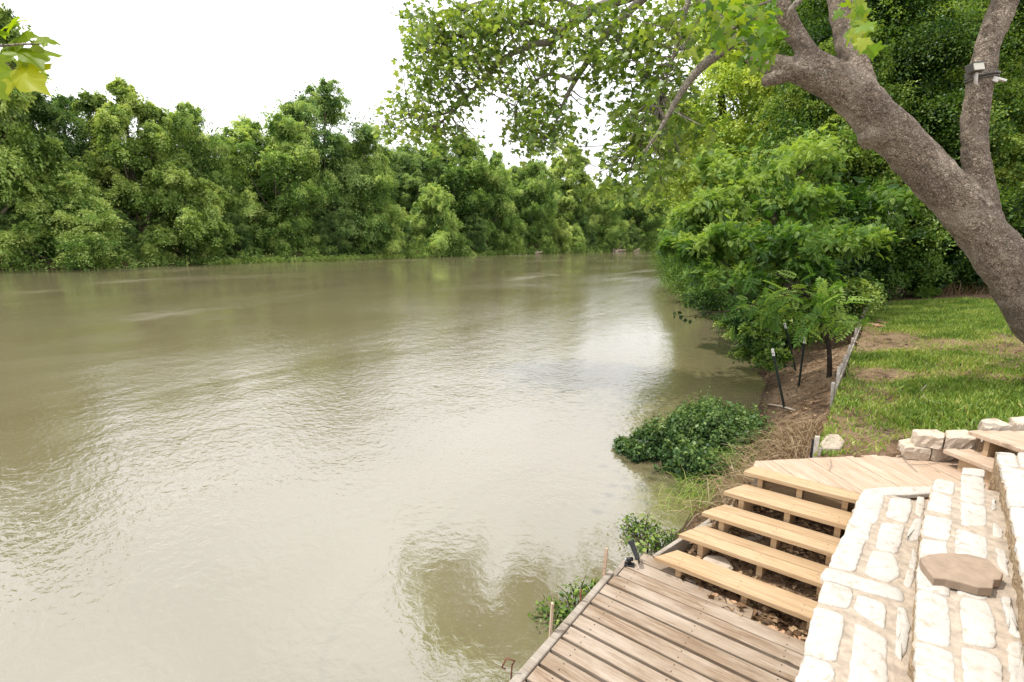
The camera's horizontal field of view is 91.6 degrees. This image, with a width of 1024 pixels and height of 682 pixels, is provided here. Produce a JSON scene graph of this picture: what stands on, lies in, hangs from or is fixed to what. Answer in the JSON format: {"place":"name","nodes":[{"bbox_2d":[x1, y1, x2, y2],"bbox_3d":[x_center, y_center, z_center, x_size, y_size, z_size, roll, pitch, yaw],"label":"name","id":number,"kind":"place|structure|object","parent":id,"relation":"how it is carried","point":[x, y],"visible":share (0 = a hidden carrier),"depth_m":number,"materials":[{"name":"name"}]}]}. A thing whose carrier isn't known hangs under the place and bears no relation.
{"place":"outdoors","nodes":[
{"label":"outdoors","id":0,"kind":"place"},
{"bbox_2d":[0,251,765,681],"bbox_3d":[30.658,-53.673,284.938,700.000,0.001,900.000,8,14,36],"label":"water","id":1,"kind":"structure","parent":0,"point":[414,469],"depth_m":7.67,"materials":[{"name":"liquid"}]},
{"bbox_2d":[527,575,601,636],"bbox_3d":[0.542,2.367,4.479,0.535,0.312,0.876,8,14,36],"label":"shrub","id":2,"kind":"object","parent":1,"relation":"in","point":[565,613],"visible":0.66,"depth_m":4.43,"materials":[{"name":"green plant"}]},
{"bbox_2d":[608,511,685,552],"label":"shrub","id":3,"kind":"object","parent":1,"relation":"in","point":[636,527],"visible":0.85,"depth_m":5.45,"materials":[{"name":"green plant"}]},
{"bbox_2d":[611,386,775,487],"bbox_3d":[3.010,1.351,7.780,2.533,1.010,2.225,-9,15,-39],"label":"water bush","id":4,"kind":"object","parent":1,"relation":"in","point":[690,435],"visible":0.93,"depth_m":7.50,"materials":[{"name":"green plant"}]},
{"bbox_2d":[637,425,789,522],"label":"reeds","id":5,"kind":"object","parent":1,"relation":"in","point":[694,493],"visible":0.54,"depth_m":6.43,"materials":[{"name":"green plant"}]},
{"bbox_2d":[0,240,783,269],"bbox_3d":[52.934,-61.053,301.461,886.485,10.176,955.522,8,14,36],"label":"bank","id":6,"kind":"structure","parent":0,"point":[138,260],"depth_m":71.13,"materials":[{"name":"soil"}]},
{"bbox_2d":[0,109,40,233],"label":"riverside tree","id":7,"kind":"object","parent":6,"relation":"on","point":[20,118],"visible":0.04,"depth_m":61.76,"materials":[{"name":"green plant"}]},
{"bbox_2d":[0,198,46,266],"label":"understorey tree","id":8,"kind":"object","parent":6,"relation":"on","point":[6,216],"visible":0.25,"depth_m":58.98,"materials":[{"name":"green plant"}]},
{"bbox_2d":[0,3,80,215],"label":"riverside tree","id":9,"kind":"object","parent":6,"relation":"on","point":[45,156],"visible":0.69,"depth_m":55.74,"materials":[{"name":"green plant"}]},
{"bbox_2d":[0,159,141,269],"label":"riverside tree","id":10,"kind":"object","parent":6,"relation":"on","point":[74,211],"visible":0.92,"depth_m":59.07,"materials":[{"name":"green plant"}]},
{"bbox_2d":[15,86,131,210],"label":"riverside tree","id":11,"kind":"object","parent":6,"relation":"on","point":[55,116],"visible":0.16,"depth_m":64.33,"materials":[{"name":"green plant"}]},
{"bbox_2d":[104,209,145,257],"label":"understorey tree","id":12,"kind":"object","parent":6,"relation":"on","point":[132,237],"visible":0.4,"depth_m":65.87,"materials":[{"name":"green plant"}]},
{"bbox_2d":[71,74,192,241],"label":"riverside tree","id":13,"kind":"object","parent":6,"relation":"on","point":[111,129],"visible":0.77,"depth_m":65.48,"materials":[{"name":"green plant"}]},
{"bbox_2d":[132,229,177,262],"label":"understorey tree","id":14,"kind":"object","parent":6,"relation":"on","point":[147,239],"visible":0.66,"depth_m":66.97,"materials":[{"name":"green plant"}]},
{"bbox_2d":[126,160,243,263],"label":"riverside tree","id":15,"kind":"object","parent":6,"relation":"on","point":[197,230],"visible":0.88,"depth_m":69.74,"materials":[{"name":"green plant"}]},
{"bbox_2d":[139,101,245,252],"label":"riverside tree","id":16,"kind":"object","parent":6,"relation":"on","point":[198,146],"visible":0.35,"depth_m":74.40,"materials":[{"name":"green plant"}]},
{"bbox_2d":[211,156,260,247],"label":"riverside tree","id":17,"kind":"object","parent":6,"relation":"on","point":[239,177],"visible":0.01,"depth_m":84.61,"materials":[{"name":"green plant"}]},
{"bbox_2d":[223,212,254,257],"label":"understorey tree","id":18,"kind":"object","parent":6,"relation":"on","point":[240,226],"visible":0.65,"depth_m":77.69,"materials":[{"name":"green plant"}]},
{"bbox_2d":[219,106,343,255],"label":"riverside tree","id":19,"kind":"object","parent":6,"relation":"on","point":[279,221],"visible":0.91,"depth_m":82.17,"materials":[{"name":"green plant"}]},
{"bbox_2d":[256,75,385,254],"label":"riverside tree","id":20,"kind":"object","parent":6,"relation":"on","point":[322,106],"visible":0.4,"depth_m":90.74,"materials":[{"name":"green plant"}]},
{"bbox_2d":[213,252,429,263],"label":"spit grass","id":21,"kind":"structure","parent":6,"relation":"on","point":[291,259],"depth_m":84.82,"materials":[{"name":"green plant"}]},
{"bbox_2d":[0,243,654,269],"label":"undergrowth","id":22,"kind":"object","parent":6,"relation":"on","point":[201,261],"visible":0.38,"depth_m":76.63,"materials":[{"name":"green plant"}]},
{"bbox_2d":[304,190,357,256],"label":"understorey tree","id":23,"kind":"object","parent":6,"relation":"on","point":[329,222],"visible":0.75,"depth_m":89.33,"materials":[{"name":"green plant"}]},
{"bbox_2d":[327,134,407,254],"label":"riverside tree","id":24,"kind":"object","parent":6,"relation":"on","point":[379,201],"visible":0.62,"depth_m":94.18,"materials":[{"name":"green plant"}]},
{"bbox_2d":[366,155,399,213],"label":"riverside tree","id":25,"kind":"object","parent":6,"relation":"on","point":[394,172],"visible":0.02,"depth_m":112.16,"materials":[{"name":"green plant"}]},
{"bbox_2d":[371,209,416,257],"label":"understorey tree","id":26,"kind":"object","parent":6,"relation":"on","point":[396,243],"visible":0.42,"depth_m":98.89,"materials":[{"name":"green plant"}]},
{"bbox_2d":[395,216,416,246],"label":"understorey tree","id":27,"kind":"object","parent":6,"relation":"on","point":[407,230],"visible":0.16,"depth_m":103.30,"materials":[{"name":"green plant"}]},
{"bbox_2d":[382,142,443,214],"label":"riverside tree","id":28,"kind":"object","parent":6,"relation":"on","point":[401,158],"visible":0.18,"depth_m":115.67,"materials":[{"name":"green plant"}]},
{"bbox_2d":[396,153,460,239],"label":"riverside tree","id":29,"kind":"object","parent":6,"relation":"on","point":[412,180],"visible":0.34,"depth_m":115.60,"materials":[{"name":"green plant"}]},
{"bbox_2d":[405,182,472,256],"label":"riverside tree","id":30,"kind":"object","parent":6,"relation":"on","point":[433,230],"visible":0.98,"depth_m":108.69,"materials":[{"name":"green plant"}]},
{"bbox_2d":[412,133,506,249],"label":"riverside tree","id":31,"kind":"object","parent":6,"relation":"on","point":[454,176],"visible":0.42,"depth_m":118.58,"materials":[{"name":"green plant"}]},
{"bbox_2d":[457,214,489,252],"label":"understorey tree","id":32,"kind":"object","parent":6,"relation":"on","point":[479,230],"visible":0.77,"depth_m":118.87,"materials":[{"name":"green plant"}]},
{"bbox_2d":[463,180,512,242],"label":"riverside tree","id":33,"kind":"object","parent":6,"relation":"on","point":[489,207],"depth_m":127.72,"materials":[{"name":"green plant"}]},
{"bbox_2d":[466,149,527,251],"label":"riverside tree","id":34,"kind":"object","parent":6,"relation":"on","point":[499,173],"visible":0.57,"depth_m":123.86,"materials":[{"name":"green plant"}]},
{"bbox_2d":[501,232,523,252],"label":"understorey tree","id":35,"kind":"object","parent":6,"relation":"on","point":[518,247],"visible":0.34,"depth_m":129.73,"materials":[{"name":"green plant"}]},
{"bbox_2d":[510,225,527,250],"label":"understorey tree","id":36,"kind":"object","parent":6,"relation":"on","point":[523,233],"visible":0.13,"depth_m":131.42,"materials":[{"name":"green plant"}]},
{"bbox_2d":[508,164,546,245],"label":"riverside tree","id":37,"kind":"object","parent":6,"relation":"on","point":[513,168],"visible":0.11,"depth_m":138.33,"materials":[{"name":"green plant"}]},
{"bbox_2d":[505,156,564,250],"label":"riverside tree","id":38,"kind":"object","parent":6,"relation":"on","point":[544,211],"visible":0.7,"depth_m":135.68,"materials":[{"name":"green plant"}]},
{"bbox_2d":[533,177,578,243],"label":"riverside tree","id":39,"kind":"object","parent":6,"relation":"on","point":[563,206],"visible":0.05,"depth_m":152.25,"materials":[{"name":"green plant"}]},
{"bbox_2d":[549,217,572,251],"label":"riverside tree","id":40,"kind":"object","parent":6,"relation":"on","point":[561,233],"visible":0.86,"depth_m":143.96,"materials":[{"name":"green plant"}]},
{"bbox_2d":[548,144,600,229],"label":"riverside tree","id":41,"kind":"object","parent":6,"relation":"on","point":[576,176],"visible":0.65,"depth_m":151.38,"materials":[{"name":"green plant"}]},
{"bbox_2d":[563,222,587,252],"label":"understorey tree","id":42,"kind":"object","parent":6,"relation":"on","point":[578,240],"visible":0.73,"depth_m":149.08,"materials":[{"name":"green plant"}]},
{"bbox_2d":[567,204,594,244],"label":"understorey tree","id":43,"kind":"object","parent":6,"relation":"on","point":[583,222],"visible":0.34,"depth_m":153.78,"materials":[{"name":"green plant"}]},
{"bbox_2d":[576,184,604,236],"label":"riverside tree","id":44,"kind":"object","parent":6,"relation":"on","point":[592,207],"visible":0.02,"depth_m":166.36,"materials":[{"name":"green plant"}]},
{"bbox_2d":[584,229,598,249],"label":"understorey tree","id":45,"kind":"object","parent":6,"relation":"on","point":[593,238],"visible":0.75,"depth_m":154.69,"materials":[{"name":"green plant"}]},
{"bbox_2d":[586,182,629,249],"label":"riverside tree","id":46,"kind":"object","parent":6,"relation":"on","point":[607,217],"visible":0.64,"depth_m":156.93,"materials":[{"name":"green plant"}]},
{"bbox_2d":[607,234,619,249],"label":"understorey tree","id":47,"kind":"object","parent":6,"relation":"on","point":[617,242],"visible":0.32,"depth_m":160.68,"materials":[{"name":"green plant"}]},
{"bbox_2d":[602,177,635,226],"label":"riverside tree","id":48,"kind":"object","parent":6,"relation":"on","point":[626,211],"visible":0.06,"depth_m":170.85,"materials":[{"name":"green plant"}]},
{"bbox_2d":[613,246,625,251],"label":"driftwood","id":49,"kind":"object","parent":6,"relation":"on","point":[618,250],"visible":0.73,"depth_m":160.47,"materials":[{"name":"wood"}]},
{"bbox_2d":[618,220,630,246],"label":"understorey tree","id":50,"kind":"object","parent":6,"relation":"on","point":[622,237],"visible":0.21,"depth_m":163.39,"materials":[{"name":"green plant"}]},
{"bbox_2d":[619,234,632,248],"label":"understorey tree","id":51,"kind":"object","parent":6,"relation":"on","point":[628,245],"visible":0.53,"depth_m":164.19,"materials":[{"name":"green plant"}]},
{"bbox_2d":[626,224,640,248],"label":"understorey tree","id":52,"kind":"object","parent":6,"relation":"on","point":[633,239],"visible":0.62,"depth_m":167.53,"materials":[{"name":"green plant"}]},
{"bbox_2d":[638,233,651,250],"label":"understorey tree","id":53,"kind":"object","parent":6,"relation":"on","point":[647,248],"visible":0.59,"depth_m":170.70,"materials":[{"name":"green plant"}]},
{"bbox_2d":[623,181,672,249],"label":"riverside tree","id":54,"kind":"object","parent":6,"relation":"on","point":[651,232],"visible":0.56,"depth_m":170.21,"materials":[{"name":"green plant"}]},
{"bbox_2d":[0,0,883,198],"label":"sky","id":55,"kind":"structure","parent":0,"point":[230,58],"materials":[{"name":"white"}]},
{"bbox_2d":[672,253,1023,640],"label":"ground","id":56,"kind":"structure","parent":0,"point":[891,450],"depth_m":8.36,"materials":[{"name":"soil"}]},
{"bbox_2d":[501,657,514,679],"bbox_3d":[-0.025,2.663,3.479,0.097,1.051,0.012,0,11,0],"label":"stake","id":57,"kind":"object","parent":56,"relation":"on","point":[506,658],"visible":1,"depth_m":3.38,"materials":[{"name":"wood"}]},
{"bbox_2d":[0,0,1023,343],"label":"sycamore tree","id":58,"kind":"object","parent":56,"relation":"on","point":[962,204],"visible":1,"depth_m":8.05,"materials":[{"name":"green plant"}]},
{"bbox_2d":[964,60,1006,86],"bbox_3d":[6.064,-3.429,6.520,0.644,0.320,0.409,-2,12,-12],"label":"floodlight","id":59,"kind":"object","parent":58,"relation":"attached to","point":[975,68],"visible":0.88,"depth_m":6.33,"materials":[{"name":"white metal"}]},
{"bbox_2d":[549,602,553,635],"bbox_3d":[0.277,2.531,3.838,0.072,1.170,0.030,0,11,0],"label":"stake","id":60,"kind":"object","parent":56,"relation":"on","point":[551,618],"visible":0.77,"depth_m":3.74,"materials":[{"name":"beige wood"}]},
{"bbox_2d":[602,547,607,576],"bbox_3d":[0.798,2.394,4.476,0.092,1.188,0.030,0,11,0],"label":"stake","id":61,"kind":"object","parent":56,"relation":"on","point":[605,561],"visible":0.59,"depth_m":4.38,"materials":[{"name":"beige wood"}]},
{"bbox_2d":[509,553,804,681],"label":"dock","id":62,"kind":"object","parent":56,"relation":"on","point":[648,618],"visible":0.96,"depth_m":3.69,"materials":[{"name":"brown wood"}]},
{"bbox_2d":[624,540,639,567],"bbox_3d":[1.107,1.936,4.555,0.138,0.214,0.139,4,12,20],"label":"rod holder","id":63,"kind":"object","parent":62,"relation":"on","point":[628,562],"visible":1,"depth_m":4.53,"materials":[{"name":"black plastic"}]},
{"bbox_2d":[638,229,675,280],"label":"bank shrub","id":64,"kind":"object","parent":56,"relation":"on","point":[657,259],"visible":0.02,"depth_m":40.76,"materials":[{"name":"green plant"}]},
{"bbox_2d":[660,190,680,237],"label":"riverside tree","id":65,"kind":"object","parent":56,"relation":"on","point":[669,223],"depth_m":93.70,"materials":[{"name":"green plant"}]},
{"bbox_2d":[649,253,755,293],"bbox_3d":[13.607,-4.536,33.694,10.018,6.386,9.974,8,14,36],"label":"bank shrub","id":66,"kind":"object","parent":56,"relation":"on","point":[670,259],"visible":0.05,"depth_m":33.02,"materials":[{"name":"green plant"}]},
{"bbox_2d":[655,256,779,302],"bbox_3d":[11.056,-2.760,26.635,6.999,4.679,4.852,8,14,36],"label":"bank shrub","id":67,"kind":"object","parent":56,"relation":"on","point":[681,283],"visible":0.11,"depth_m":26.75,"materials":[{"name":"green plant"}]},
{"bbox_2d":[703,555,732,569],"bbox_3d":[1.824,2.018,4.424,0.236,0.140,0.191,2,11,9],"label":"rock","id":68,"kind":"object","parent":56,"relation":"on","point":[722,561],"visible":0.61,"depth_m":4.40,"materials":[{"name":"beige stone"}]},
{"bbox_2d":[681,280,783,316],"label":"bank shrub","id":69,"kind":"object","parent":56,"relation":"on","point":[712,298],"visible":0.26,"depth_m":21.40,"materials":[{"name":"green plant"}]},
{"bbox_2d":[680,263,794,310],"bbox_3d":[10.745,-2.033,24.120,5.485,3.476,5.000,8,14,36],"label":"bank shrub","id":70,"kind":"object","parent":56,"relation":"on","point":[729,275],"visible":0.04,"depth_m":23.92,"materials":[{"name":"green plant"}]},
{"bbox_2d":[659,401,827,525],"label":"dry grass","id":71,"kind":"structure","parent":56,"relation":"on","point":[773,452],"depth_m":6.23,"materials":[{"name":"beige plant"}]},
{"bbox_2d":[708,289,783,334],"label":"bank shrub","id":72,"kind":"object","parent":56,"relation":"on","point":[733,302],"visible":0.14,"depth_m":17.88,"materials":[{"name":"green plant"}]},
{"bbox_2d":[628,0,868,285],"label":"tree","id":73,"kind":"object","parent":56,"relation":"on","point":[723,87],"visible":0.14,"depth_m":25.90,"materials":[{"name":"green plant"}]},
{"bbox_2d":[652,466,859,629],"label":"wooden stairs","id":74,"kind":"structure","parent":56,"relation":"on","point":[813,501],"depth_m":4.41,"materials":[{"name":"brown wood"}]},
{"bbox_2d":[768,625,784,632],"bbox_3d":[2.027,2.224,3.831,0.136,0.023,0.069,3,12,16],"label":"bark scrap","id":75,"kind":"object","parent":56,"relation":"on","point":[777,628],"visible":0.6,"depth_m":3.83,"materials":[{"name":"beige wood"}]},
{"bbox_2d":[771,348,784,408],"bbox_3d":[4.728,0.784,8.776,0.443,1.340,0.043,0,11,0],"label":"metal post","id":76,"kind":"object","parent":56,"relation":"on","point":[778,377],"visible":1,"depth_m":8.74,"materials":[{"name":"metal"}]},
{"bbox_2d":[768,404,794,410],"bbox_3d":[4.881,1.201,9.045,0.032,0.340,1.287,2,11,9],"label":"stick","id":77,"kind":"object","parent":56,"relation":"on","point":[782,406],"visible":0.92,"depth_m":9.00,"materials":[{"name":"brown wood"}]},
{"bbox_2d":[783,323,796,370],"bbox_3d":[6.401,0.257,11.394,0.506,1.364,0.043,0,11,0],"label":"metal post","id":78,"kind":"object","parent":56,"relation":"on","point":[790,348],"visible":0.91,"depth_m":11.36,"materials":[{"name":"metal"}]},
{"bbox_2d":[655,119,934,306],"bbox_3d":[8.492,-3.575,15.262,7.362,6.911,7.566,8,14,36],"label":"arching tree","id":79,"kind":"object","parent":56,"relation":"on","point":[703,244],"visible":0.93,"depth_m":14.71,"materials":[{"name":"green plant"}]},
{"bbox_2d":[781,338,808,348],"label":"bank shrub","id":80,"kind":"object","parent":56,"relation":"on","point":[786,344],"visible":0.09,"depth_m":13.96,"materials":[{"name":"green plant"}]},
{"bbox_2d":[720,263,871,377],"bbox_3d":[5.616,-0.291,9.661,2.807,2.419,1.654,0,11,0],"label":"sapling","id":81,"kind":"object","parent":56,"relation":"on","point":[813,302],"visible":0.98,"depth_m":9.64,"materials":[{"name":"green plant"}]},
{"bbox_2d":[797,338,805,387],"bbox_3d":[5.741,0.544,9.904,0.058,1.281,0.042,0,11,1],"label":"metal post","id":82,"kind":"object","parent":56,"relation":"on","point":[801,363],"visible":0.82,"depth_m":9.87,"materials":[{"name":"metal"}]},
{"bbox_2d":[713,273,890,372],"bbox_3d":[7.493,-0.602,13.011,6.198,2.333,2.495,-8,14,-34],"label":"bank shrub","id":83,"kind":"object","parent":56,"relation":"on","point":[751,339],"visible":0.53,"depth_m":12.04,"materials":[{"name":"green plant"}]},
{"bbox_2d":[673,297,754,323],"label":"hanging twig","id":84,"kind":"object","parent":83,"relation":"attached to","point":[691,301],"visible":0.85,"depth_m":11.82,"materials":[{"name":"green plant"}]},
{"bbox_2d":[810,435,821,457],"bbox_3d":[3.273,1.310,5.384,0.095,0.620,0.120,8,14,36],"label":"edging post","id":85,"kind":"object","parent":56,"relation":"on","point":[814,445],"visible":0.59,"depth_m":5.31,"materials":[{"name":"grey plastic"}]},
{"bbox_2d":[639,0,1023,224],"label":"tree leaves","id":86,"kind":"object","parent":56,"relation":"on","point":[694,17],"depth_m":36.78,"materials":[{"name":"green plant"}]},
{"bbox_2d":[820,434,844,452],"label":"rock","id":87,"kind":"structure","parent":56,"relation":"on","point":[837,444],"depth_m":5.54,"materials":[{"name":"beige stone"}]},
{"bbox_2d":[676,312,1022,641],"bbox_3d":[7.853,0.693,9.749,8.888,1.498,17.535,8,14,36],"label":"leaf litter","id":88,"kind":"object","parent":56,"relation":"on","point":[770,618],"visible":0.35,"depth_m":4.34,"materials":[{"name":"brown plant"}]},
{"bbox_2d":[830,301,897,406],"bbox_3d":[10.688,0.135,11.325,4.863,0.637,12.760,8,14,36],"label":"edging fence","id":89,"kind":"object","parent":56,"relation":"on","point":[841,371],"visible":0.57,"depth_m":9.19,"materials":[{"name":"grey metal"}]},
{"bbox_2d":[753,452,988,503],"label":"deck","id":90,"kind":"structure","parent":56,"relation":"on","point":[855,474],"depth_m":4.94,"materials":[{"name":"beige wood"}]},
{"bbox_2d":[897,438,931,460],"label":"retaining block","id":91,"kind":"structure","parent":90,"relation":"on","point":[910,450],"depth_m":5.18,"materials":[{"name":"beige stone"}]},
{"bbox_2d":[910,429,945,448],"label":"retaining block","id":92,"kind":"structure","parent":91,"relation":"on","point":[933,438],"depth_m":5.15,"materials":[{"name":"beige stone"}]},
{"bbox_2d":[901,449,938,469],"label":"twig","id":93,"kind":"object","parent":90,"relation":"on","point":[915,464],"visible":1,"depth_m":5.05,"materials":[{"name":"brown wood"}]},
{"bbox_2d":[943,430,1023,482],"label":"wooden steps","id":94,"kind":"structure","parent":90,"relation":"on","point":[1009,441],"depth_m":4.84,"materials":[{"name":"brown wood"}]},
{"bbox_2d":[977,418,1011,441],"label":"retaining block","id":95,"kind":"structure","parent":94,"relation":"on","point":[989,424],"depth_m":5.08,"materials":[{"name":"beige stone"}]},
{"bbox_2d":[1008,416,1023,430],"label":"retaining block","id":96,"kind":"structure","parent":90,"relation":"on","point":[1016,423],"depth_m":5.17,"materials":[{"name":"beige stone"}]},
{"bbox_2d":[730,0,1023,284],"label":"tree","id":97,"kind":"object","parent":56,"relation":"on","point":[802,109],"visible":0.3,"depth_m":18.58,"materials":[{"name":"green plant"}]},
{"bbox_2d":[796,213,971,305],"bbox_3d":[13.078,-2.830,17.851,7.847,3.862,3.856,-6,13,-27],"label":"bank shrub","id":98,"kind":"object","parent":56,"relation":"on","point":[894,272],"visible":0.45,"depth_m":17.04,"materials":[{"name":"green plant"}]},
{"bbox_2d":[794,452,1023,681],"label":"stone steps","id":99,"kind":"structure","parent":56,"relation":"on","point":[884,610],"depth_m":3.03,"materials":[{"name":"stone"}]},
{"bbox_2d":[919,553,1002,595],"bbox_3d":[2.740,1.407,3.035,0.419,0.052,0.364,3,12,17],"label":"flagstone","id":100,"kind":"object","parent":99,"relation":"on","point":[971,574],"visible":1,"depth_m":2.99,"materials":[{"name":"brown stone"}]},
{"bbox_2d":[800,0,1023,287],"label":"tree","id":101,"kind":"object","parent":56,"relation":"on","point":[1008,162],"visible":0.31,"depth_m":17.64,"materials":[{"name":"green plant"}]},
{"bbox_2d":[813,296,1023,456],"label":"lawn","id":102,"kind":"structure","parent":56,"relation":"on","point":[964,317],"depth_m":7.90,"materials":[{"name":"green plant"}]},
{"bbox_2d":[889,239,988,298],"bbox_3d":[17.838,-2.812,19.369,7.776,3.786,3.604,-6,13,-27],"label":"bank shrub","id":103,"kind":"object","parent":56,"relation":"on","point":[965,272],"visible":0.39,"depth_m":18.08,"materials":[{"name":"green plant"}]},
{"bbox_2d":[939,279,989,296],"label":"dry scrub","id":104,"kind":"object","parent":56,"relation":"on","point":[950,292],"visible":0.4,"depth_m":18.03,"materials":[{"name":"brown plant"}]},
{"bbox_2d":[930,446,958,461],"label":"retaining block","id":105,"kind":"structure","parent":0,"point":[938,455],"depth_m":5.14,"materials":[{"name":"beige stone"}]},
{"bbox_2d":[943,429,980,449],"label":"retaining block","id":106,"kind":"structure","parent":105,"relation":"on","point":[959,439],"depth_m":5.08,"materials":[{"name":"beige stone"}]}
]}

